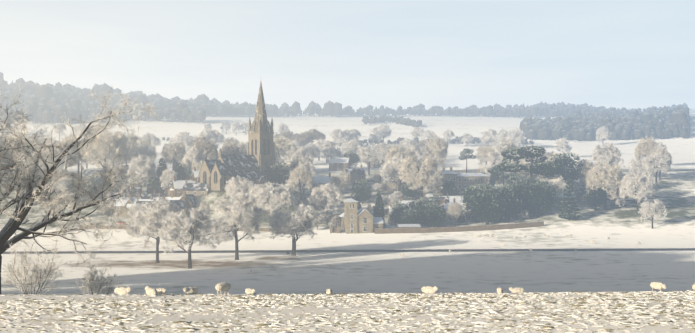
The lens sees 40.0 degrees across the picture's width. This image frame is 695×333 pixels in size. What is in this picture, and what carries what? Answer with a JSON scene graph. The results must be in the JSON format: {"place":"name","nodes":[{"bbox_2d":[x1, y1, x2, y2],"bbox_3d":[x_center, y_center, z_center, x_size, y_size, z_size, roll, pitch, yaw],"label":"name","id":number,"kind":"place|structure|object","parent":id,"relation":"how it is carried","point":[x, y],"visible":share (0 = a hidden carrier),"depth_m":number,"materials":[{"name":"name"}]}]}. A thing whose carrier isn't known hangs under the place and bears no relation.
{"place":"outdoors","nodes":[
{"label":"outdoors","id":0,"kind":"place"},
{"bbox_2d":[0,109,694,332],"bbox_3d":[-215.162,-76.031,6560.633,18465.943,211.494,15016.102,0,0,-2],"label":"ground","id":1,"kind":"structure","parent":0,"point":[622,226],"depth_m":304.47,"materials":[{"name":"snow"}]},
{"bbox_2d":[0,242,71,294],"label":"shrub","id":2,"kind":"object","parent":1,"relation":"on","point":[35,271],"visible":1,"depth_m":70.73,"materials":[{"name":"beige plant"}]},
{"bbox_2d":[30,145,65,169],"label":"frosty tree","id":3,"kind":"object","parent":1,"relation":"on","point":[40,161],"visible":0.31,"depth_m":531.72,"materials":[{"name":"grey plant"}]},
{"bbox_2d":[37,165,73,190],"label":"frosty tree","id":4,"kind":"object","parent":1,"relation":"on","point":[63,183],"visible":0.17,"depth_m":476.57,"materials":[{"name":"beige plant"}]},
{"bbox_2d":[49,187,78,218],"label":"grey tree","id":5,"kind":"object","parent":1,"relation":"on","point":[68,192],"visible":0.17,"depth_m":424.70,"materials":[{"name":"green plant"}]},
{"bbox_2d":[54,137,78,169],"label":"grey tree","id":6,"kind":"object","parent":1,"relation":"on","point":[73,156],"visible":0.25,"depth_m":539.06,"materials":[{"name":"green plant"}]},
{"bbox_2d":[0,85,159,293],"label":"tree","id":7,"kind":"object","parent":1,"relation":"on","point":[28,198],"visible":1,"depth_m":73.70,"materials":[{"name":"brown plant"}]},
{"bbox_2d":[64,180,98,202],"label":"yew tree","id":8,"kind":"object","parent":1,"relation":"on","point":[88,186],"visible":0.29,"depth_m":463.31,"materials":[{"name":"green plant"}]},
{"bbox_2d":[79,166,104,183],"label":"house","id":9,"kind":"structure","parent":1,"relation":"on","point":[88,173],"depth_m":513.79,"materials":[{"name":"stone"}]},
{"bbox_2d":[77,263,122,294],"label":"shrub","id":10,"kind":"object","parent":1,"relation":"on","point":[91,286],"visible":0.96,"depth_m":75.78,"materials":[{"name":"grey plant"}]},
{"bbox_2d":[0,98,205,123],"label":"wood","id":11,"kind":"object","parent":1,"relation":"on","point":[72,109],"visible":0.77,"depth_m":1279.63,"materials":[{"name":"plant"}]},
{"bbox_2d":[79,126,130,174],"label":"grey tree","id":12,"kind":"object","parent":1,"relation":"on","point":[100,150],"visible":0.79,"depth_m":507.51,"materials":[{"name":"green plant"}]},
{"bbox_2d":[97,189,124,210],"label":"house","id":13,"kind":"structure","parent":1,"relation":"on","point":[112,203],"depth_m":451.10,"materials":[{"name":"stone"}]},
{"bbox_2d":[114,193,140,217],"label":"house","id":14,"kind":"structure","parent":1,"relation":"on","point":[128,201],"depth_m":434.94,"materials":[{"name":"stone"}]},
{"bbox_2d":[117,132,141,164],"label":"grey tree","id":15,"kind":"object","parent":1,"relation":"on","point":[132,139],"visible":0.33,"depth_m":552.86,"materials":[{"name":"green plant"}]},
{"bbox_2d":[125,153,157,193],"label":"frosty tree","id":16,"kind":"object","parent":1,"relation":"on","point":[147,169],"visible":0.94,"depth_m":474.38,"materials":[{"name":"beige plant"}]},
{"bbox_2d":[131,144,152,163],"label":"frosty tree","id":17,"kind":"object","parent":1,"relation":"on","point":[145,152],"visible":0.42,"depth_m":565.33,"materials":[{"name":"grey plant"}]},
{"bbox_2d":[130,139,157,161],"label":"grey tree","id":18,"kind":"object","parent":1,"relation":"on","point":[152,149],"visible":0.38,"depth_m":626.92,"materials":[{"name":"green plant"}]},
{"bbox_2d":[141,132,160,148],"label":"tree","id":19,"kind":"object","parent":1,"relation":"on","point":[154,140],"visible":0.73,"depth_m":785.73,"materials":[{"name":"beige plant"}]},
{"bbox_2d":[126,198,179,262],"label":"frosty tree","id":20,"kind":"object","parent":1,"relation":"on","point":[152,216],"visible":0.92,"depth_m":290.29,"materials":[{"name":"beige plant"}]},
{"bbox_2d":[152,158,167,193],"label":"cypress tree","id":21,"kind":"object","parent":1,"relation":"on","point":[157,180],"visible":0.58,"depth_m":486.17,"materials":[{"name":"green plant"}]},
{"bbox_2d":[160,169,176,189],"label":"frosty tree","id":22,"kind":"object","parent":1,"relation":"on","point":[165,176],"visible":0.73,"depth_m":464.46,"materials":[{"name":"beige plant"}]},
{"bbox_2d":[0,72,341,116],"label":"wood","id":23,"kind":"structure","parent":1,"relation":"on","point":[51,95],"depth_m":1586.45,"materials":[{"name":"plant"}]},
{"bbox_2d":[160,139,185,170],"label":"grey tree","id":24,"kind":"object","parent":1,"relation":"on","point":[176,149],"visible":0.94,"depth_m":567.05,"materials":[{"name":"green plant"}]},
{"bbox_2d":[164,196,186,216],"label":"house","id":25,"kind":"structure","parent":1,"relation":"on","point":[182,208],"depth_m":429.46,"materials":[{"name":"stone"}]},
{"bbox_2d":[175,163,185,179],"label":"cypress tree","id":26,"kind":"object","parent":1,"relation":"on","point":[181,174],"visible":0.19,"depth_m":488.95,"materials":[{"name":"green plant"}]},
{"bbox_2d":[171,132,193,152],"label":"tree","id":27,"kind":"object","parent":1,"relation":"on","point":[184,137],"visible":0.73,"depth_m":765.23,"materials":[{"name":"beige plant"}]},
{"bbox_2d":[170,176,195,196],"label":"house","id":28,"kind":"structure","parent":1,"relation":"on","point":[176,188],"depth_m":450.84,"materials":[{"name":"stone"}]},
{"bbox_2d":[180,190,196,214],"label":"house","id":29,"kind":"structure","parent":1,"relation":"on","point":[191,201],"depth_m":433.72,"materials":[{"name":"stone"}]},
{"bbox_2d":[155,207,224,268],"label":"frosty tree","id":30,"kind":"object","parent":1,"relation":"on","point":[182,227],"visible":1,"depth_m":274.63,"materials":[{"name":"white plant"}]},
{"bbox_2d":[80,225,301,232],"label":"hedge","id":31,"kind":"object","parent":1,"relation":"on","point":[261,229],"depth_m":401.42,"materials":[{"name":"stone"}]},
{"bbox_2d":[182,145,204,177],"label":"frosty tree","id":32,"kind":"object","parent":1,"relation":"on","point":[191,161],"visible":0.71,"depth_m":493.90,"materials":[{"name":"beige plant"}]},
{"bbox_2d":[182,179,208,195],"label":"house","id":33,"kind":"structure","parent":1,"relation":"on","point":[197,189],"depth_m":441.92,"materials":[{"name":"stone"}]},
{"bbox_2d":[188,135,218,158],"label":"bare tree","id":34,"kind":"object","parent":1,"relation":"on","point":[209,148],"visible":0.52,"depth_m":512.98,"materials":[{"name":"grey plant"}]},
{"bbox_2d":[203,128,224,149],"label":"tree","id":35,"kind":"object","parent":1,"relation":"on","point":[219,136],"visible":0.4,"depth_m":798.70,"materials":[{"name":"grey plant"}]},
{"bbox_2d":[215,282,230,294],"bbox_3d":[-6.926,6.867,53.454,0.473,0.792,1.197,0,0,34],"label":"sheep","id":36,"kind":"object","parent":1,"relation":"on","point":[221,287],"visible":0.96,"depth_m":53.17,"materials":[{"name":"beige"}]},
{"bbox_2d":[221,142,239,154],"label":"bare tree","id":37,"kind":"object","parent":1,"relation":"on","point":[228,150],"visible":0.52,"depth_m":534.24,"materials":[{"name":"grey plant"}]},
{"bbox_2d":[197,82,275,190],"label":"church","id":38,"kind":"structure","parent":1,"relation":"on","point":[256,161],"depth_m":460.96,"materials":[{"name":"stone"}]},
{"bbox_2d":[208,192,265,259],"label":"frosty tree","id":39,"kind":"object","parent":1,"relation":"on","point":[240,213],"visible":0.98,"depth_m":301.30,"materials":[{"name":"white plant"}]},
{"bbox_2d":[223,175,254,202],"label":"frosty tree","id":40,"kind":"object","parent":1,"relation":"on","point":[240,184],"visible":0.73,"depth_m":426.94,"materials":[{"name":"beige plant"}]},
{"bbox_2d":[248,181,296,217],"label":"frosty tree","id":41,"kind":"object","parent":1,"relation":"on","point":[282,196],"visible":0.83,"depth_m":410.83,"materials":[{"name":"beige plant"}]},
{"bbox_2d":[264,162,291,186],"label":"yew tree","id":42,"kind":"object","parent":1,"relation":"on","point":[278,173],"visible":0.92,"depth_m":465.76,"materials":[{"name":"green plant"}]},
{"bbox_2d":[273,136,298,159],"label":"grey tree","id":43,"kind":"object","parent":1,"relation":"on","point":[280,141],"visible":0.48,"depth_m":581.71,"materials":[{"name":"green plant"}]},
{"bbox_2d":[264,203,323,255],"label":"frosty tree","id":44,"kind":"object","parent":1,"relation":"on","point":[293,224],"visible":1,"depth_m":312.45,"materials":[{"name":"white plant"}]},
{"bbox_2d":[275,154,315,188],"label":"frosty tree","id":45,"kind":"object","parent":1,"relation":"on","point":[296,159],"visible":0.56,"depth_m":469.65,"materials":[{"name":"beige plant"}]},
{"bbox_2d":[289,164,312,199],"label":"grey tree","id":46,"kind":"object","parent":1,"relation":"on","point":[297,175],"visible":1,"depth_m":451.43,"materials":[{"name":"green plant"}]},
{"bbox_2d":[289,146,316,161],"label":"frosty tree","id":47,"kind":"object","parent":1,"relation":"on","point":[304,152],"visible":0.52,"depth_m":577.00,"materials":[{"name":"beige plant"}]},
{"bbox_2d":[309,172,330,190],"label":"house","id":48,"kind":"structure","parent":1,"relation":"on","point":[322,180],"depth_m":501.11,"materials":[{"name":"stone"}]},
{"bbox_2d":[309,182,341,214],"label":"frosty tree","id":49,"kind":"object","parent":1,"relation":"on","point":[317,195],"visible":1,"depth_m":422.14,"materials":[{"name":"beige plant"}]},
{"bbox_2d":[321,140,336,161],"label":"tree","id":50,"kind":"object","parent":1,"relation":"on","point":[329,148],"visible":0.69,"depth_m":699.92,"materials":[{"name":"grey plant"}]},
{"bbox_2d":[328,155,350,170],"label":"house","id":51,"kind":"structure","parent":1,"relation":"on","point":[336,164],"depth_m":597.87,"materials":[{"name":"stone"}]},
{"bbox_2d":[331,172,348,201],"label":"grey tree","id":52,"kind":"object","parent":1,"relation":"on","point":[342,182],"visible":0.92,"depth_m":467.49,"materials":[{"name":"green plant"}]},
{"bbox_2d":[0,290,694,332],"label":"tussocks","id":53,"kind":"object","parent":1,"relation":"on","point":[376,297],"visible":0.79,"depth_m":37.09,"materials":[{"name":"plant"}]},
{"bbox_2d":[339,141,360,154],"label":"tree","id":54,"kind":"object","parent":1,"relation":"on","point":[344,147],"visible":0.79,"depth_m":697.03,"materials":[{"name":"beige plant"}]},
{"bbox_2d":[343,151,359,167],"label":"yew tree","id":55,"kind":"object","parent":1,"relation":"on","point":[354,158],"visible":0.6,"depth_m":604.43,"materials":[{"name":"green plant"}]},
{"bbox_2d":[342,164,365,185],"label":"house","id":56,"kind":"structure","parent":1,"relation":"on","point":[354,174],"depth_m":521.19,"materials":[{"name":"stone"}]},
{"bbox_2d":[339,198,383,233],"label":"lodge","id":57,"kind":"structure","parent":1,"relation":"on","point":[353,220],"depth_m":392.61,"materials":[{"name":"stone"}]},
{"bbox_2d":[351,179,371,203],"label":"yew tree","id":58,"kind":"object","parent":1,"relation":"on","point":[362,190],"visible":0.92,"depth_m":467.81,"materials":[{"name":"green plant"}]},
{"bbox_2d":[357,146,380,174],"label":"frosty tree","id":59,"kind":"object","parent":1,"relation":"on","point":[368,155],"visible":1,"depth_m":557.68,"materials":[{"name":"beige plant"}]},
{"bbox_2d":[373,192,385,227],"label":"cypress tree","id":60,"kind":"object","parent":1,"relation":"on","point":[378,210],"visible":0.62,"depth_m":400.57,"materials":[{"name":"green plant"}]},
{"bbox_2d":[371,142,391,169],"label":"frosty tree","id":61,"kind":"object","parent":1,"relation":"on","point":[382,148],"visible":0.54,"depth_m":608.04,"materials":[{"name":"white plant"}]},
{"bbox_2d":[362,114,421,126],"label":"hedgerow","id":62,"kind":"object","parent":1,"relation":"on","point":[401,120],"visible":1,"depth_m":1279.87,"materials":[{"name":"grey plant"}]},
{"bbox_2d":[382,176,405,193],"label":"house","id":63,"kind":"structure","parent":1,"relation":"on","point":[390,187],"depth_m":498.87,"materials":[{"name":"stone"}]},
{"bbox_2d":[377,156,416,192],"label":"frosty tree","id":64,"kind":"object","parent":1,"relation":"on","point":[389,167],"visible":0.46,"depth_m":487.90,"materials":[{"name":"white plant"}]},
{"bbox_2d":[389,201,409,223],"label":"yew tree","id":65,"kind":"object","parent":1,"relation":"on","point":[399,209],"visible":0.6,"depth_m":413.17,"materials":[{"name":"green plant"}]},
{"bbox_2d":[384,145,416,162],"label":"grey tree","id":66,"kind":"object","parent":1,"relation":"on","point":[394,150],"visible":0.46,"depth_m":521.38,"materials":[{"name":"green plant"}]},
{"bbox_2d":[400,209,420,223],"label":"bush","id":67,"kind":"object","parent":1,"relation":"on","point":[412,218],"visible":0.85,"depth_m":403.22,"materials":[{"name":"green plant"}]},
{"bbox_2d":[401,182,420,199],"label":"yew tree","id":68,"kind":"object","parent":1,"relation":"on","point":[410,193],"visible":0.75,"depth_m":468.33,"materials":[{"name":"green plant"}]},
{"bbox_2d":[406,145,427,161],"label":"frosty tree","id":69,"kind":"object","parent":1,"relation":"on","point":[421,152],"visible":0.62,"depth_m":570.79,"materials":[{"name":"white plant"}]},
{"bbox_2d":[397,153,444,196],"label":"grey tree","id":70,"kind":"object","parent":1,"relation":"on","point":[410,175],"visible":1,"depth_m":464.08,"materials":[{"name":"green plant"}]},
{"bbox_2d":[405,196,445,221],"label":"yew tree","id":71,"kind":"object","parent":1,"relation":"on","point":[420,202],"visible":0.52,"depth_m":416.87,"materials":[{"name":"green plant"}]},
{"bbox_2d":[419,203,445,227],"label":"yew tree","id":72,"kind":"object","parent":1,"relation":"on","point":[432,214],"visible":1,"depth_m":406.71,"materials":[{"name":"green plant"}]},
{"bbox_2d":[334,136,533,145],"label":"field hedge","id":73,"kind":"object","parent":1,"relation":"on","point":[454,140],"depth_m":959.19,"materials":[{"name":"grey plant"}]},
{"bbox_2d":[423,133,447,167],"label":"grey tree","id":74,"kind":"object","parent":1,"relation":"on","point":[440,144],"visible":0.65,"depth_m":576.02,"materials":[{"name":"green plant"}]},
{"bbox_2d":[426,148,446,166],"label":"grey tree","id":75,"kind":"object","parent":1,"relation":"on","point":[435,152],"visible":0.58,"depth_m":571.64,"materials":[{"name":"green plant"}]},
{"bbox_2d":[436,179,458,195],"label":"yew tree","id":76,"kind":"object","parent":1,"relation":"on","point":[450,184],"visible":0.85,"depth_m":468.88,"materials":[{"name":"green plant"}]},
{"bbox_2d":[445,202,463,226],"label":"grey tree","id":77,"kind":"object","parent":1,"relation":"on","point":[455,209],"visible":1,"depth_m":409.28,"materials":[{"name":"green plant"}]},
{"bbox_2d":[375,221,543,233],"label":"wall","id":78,"kind":"structure","parent":1,"relation":"on","point":[455,229],"depth_m":397.14,"materials":[{"name":"stone"}]},
{"bbox_2d":[443,199,475,219],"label":"house","id":79,"kind":"structure","parent":1,"relation":"on","point":[445,206],"depth_m":428.09,"materials":[{"name":"stone"}]},
{"bbox_2d":[437,167,489,188],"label":"house","id":80,"kind":"structure","parent":1,"relation":"on","point":[463,179],"depth_m":508.72,"materials":[{"name":"stone"}]},
{"bbox_2d":[459,148,476,172],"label":"pine tree","id":81,"kind":"object","parent":1,"relation":"on","point":[463,156],"visible":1,"depth_m":560.73,"materials":[{"name":"green plant"}]},
{"bbox_2d":[462,183,506,224],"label":"yew tree","id":82,"kind":"object","parent":1,"relation":"on","point":[478,204],"visible":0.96,"depth_m":413.87,"materials":[{"name":"green plant"}]},
{"bbox_2d":[476,143,494,164],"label":"grey tree","id":83,"kind":"object","parent":1,"relation":"on","point":[485,150],"visible":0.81,"depth_m":585.79,"materials":[{"name":"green plant"}]},
{"bbox_2d":[479,129,497,146],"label":"tree","id":84,"kind":"object","parent":1,"relation":"on","point":[485,134],"visible":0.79,"depth_m":917.00,"materials":[{"name":"white plant"}]},
{"bbox_2d":[481,151,511,181],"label":"frosty tree","id":85,"kind":"object","parent":1,"relation":"on","point":[492,156],"visible":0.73,"depth_m":524.87,"materials":[{"name":"white plant"}]},
{"bbox_2d":[477,184,526,221],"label":"yew tree","id":86,"kind":"object","parent":1,"relation":"on","point":[509,198],"visible":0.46,"depth_m":419.74,"materials":[{"name":"green plant"}]},
{"bbox_2d":[487,163,516,184],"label":"pine tree","id":87,"kind":"object","parent":1,"relation":"on","point":[497,175],"visible":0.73,"depth_m":470.38,"materials":[{"name":"green plant"}]},
{"bbox_2d":[493,137,519,172],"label":"frosty tree","id":88,"kind":"object","parent":1,"relation":"on","point":[505,142],"visible":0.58,"depth_m":559.48,"materials":[{"name":"white plant"}]},
{"bbox_2d":[507,128,524,145],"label":"tree","id":89,"kind":"object","parent":1,"relation":"on","point":[513,132],"visible":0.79,"depth_m":878.60,"materials":[{"name":"white plant"}]},
{"bbox_2d":[502,173,536,217],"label":"yew tree","id":90,"kind":"object","parent":1,"relation":"on","point":[515,184],"visible":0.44,"depth_m":428.29,"materials":[{"name":"green plant"}]},
{"bbox_2d":[512,158,545,182],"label":"grey tree","id":91,"kind":"object","parent":1,"relation":"on","point":[523,174],"visible":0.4,"depth_m":478.64,"materials":[{"name":"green plant"}]},
{"bbox_2d":[497,145,561,181],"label":"pine tree","id":92,"kind":"object","parent":1,"relation":"on","point":[522,152],"visible":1,"depth_m":444.53,"materials":[{"name":"green plant"}]},
{"bbox_2d":[518,178,557,216],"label":"yew tree","id":93,"kind":"object","parent":1,"relation":"on","point":[544,193],"visible":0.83,"depth_m":428.52,"materials":[{"name":"green plant"}]},
{"bbox_2d":[537,174,568,209],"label":"frosty tree","id":94,"kind":"object","parent":1,"relation":"on","point":[558,184],"visible":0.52,"depth_m":444.12,"materials":[{"name":"white plant"}]},
{"bbox_2d":[554,137,571,152],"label":"tree","id":95,"kind":"object","parent":1,"relation":"on","point":[564,144],"visible":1,"depth_m":766.79,"materials":[{"name":"white plant"}]},
{"bbox_2d":[543,152,583,189],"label":"yew tree","id":96,"kind":"object","parent":1,"relation":"on","point":[565,163],"visible":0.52,"depth_m":467.64,"materials":[{"name":"green plant"}]},
{"bbox_2d":[557,177,581,219],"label":"spruce tree","id":97,"kind":"object","parent":1,"relation":"on","point":[564,213],"visible":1,"depth_m":420.64,"materials":[{"name":"green plant"}]},
{"bbox_2d":[574,183,598,204],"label":"house","id":98,"kind":"structure","parent":1,"relation":"on","point":[579,192],"depth_m":459.27,"materials":[{"name":"stone"}]},
{"bbox_2d":[574,159,599,186],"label":"grey tree","id":99,"kind":"object","parent":1,"relation":"on","point":[586,168],"visible":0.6,"depth_m":468.91,"materials":[{"name":"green plant"}]},
{"bbox_2d":[584,183,606,210],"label":"yew tree","id":100,"kind":"object","parent":1,"relation":"on","point":[594,195],"visible":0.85,"depth_m":440.14,"materials":[{"name":"green plant"}]},
{"bbox_2d":[596,126,609,143],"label":"tree","id":101,"kind":"object","parent":1,"relation":"on","point":[603,133],"visible":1,"depth_m":924.84,"materials":[{"name":"white plant"}]},
{"bbox_2d":[584,160,623,210],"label":"grey tree","id":102,"kind":"object","parent":1,"relation":"on","point":[600,177],"visible":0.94,"depth_m":437.94,"materials":[{"name":"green plant"}]},
{"bbox_2d":[519,103,690,140],"bbox_3d":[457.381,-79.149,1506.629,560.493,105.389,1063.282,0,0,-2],"label":"hill wood","id":103,"kind":"object","parent":1,"relation":"on","point":[653,122],"depth_m":1035.62,"materials":[{"name":"plant"}]},
{"bbox_2d":[592,142,620,160],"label":"frosty tree","id":104,"kind":"object","parent":1,"relation":"on","point":[608,148],"visible":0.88,"depth_m":568.09,"materials":[{"name":"white plant"}]},
{"bbox_2d":[594,153,625,170],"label":"frosty tree","id":105,"kind":"object","parent":1,"relation":"on","point":[614,158],"visible":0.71,"depth_m":525.59,"materials":[{"name":"white plant"}]},
{"bbox_2d":[618,170,655,213],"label":"frosty tree","id":106,"kind":"object","parent":1,"relation":"on","point":[642,188],"visible":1,"depth_m":429.78,"materials":[{"name":"white plant"}]},
{"bbox_2d":[634,136,657,175],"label":"grey tree","id":107,"kind":"object","parent":1,"relation":"on","point":[645,146],"visible":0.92,"depth_m":539.76,"materials":[{"name":"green plant"}]},
{"bbox_2d":[638,198,666,228],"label":"frosty tree","id":108,"kind":"object","parent":1,"relation":"on","point":[654,210],"visible":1,"depth_m":401.95,"materials":[{"name":"white plant"}]},
{"bbox_2d":[639,153,670,183],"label":"frosty tree","id":109,"kind":"object","parent":1,"relation":"on","point":[660,162],"visible":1,"depth_m":510.86,"materials":[{"name":"white plant"}]},
{"bbox_2d":[650,146,672,179],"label":"grey tree","id":110,"kind":"object","parent":1,"relation":"on","point":[667,154],"visible":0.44,"depth_m":522.13,"materials":[{"name":"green plant"}]},
{"bbox_2d":[0,0,694,114],"label":"sky","id":111,"kind":"structure","parent":0,"point":[630,54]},
{"bbox_2d":[3,248,694,253],"bbox_3d":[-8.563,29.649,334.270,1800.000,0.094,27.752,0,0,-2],"label":"fence","id":112,"kind":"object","parent":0,"point":[400,250],"depth_m":337.14,"materials":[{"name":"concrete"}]},
{"bbox_2d":[332,101,615,117],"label":"distant trees","id":113,"kind":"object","parent":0,"point":[541,108],"depth_m":1636.92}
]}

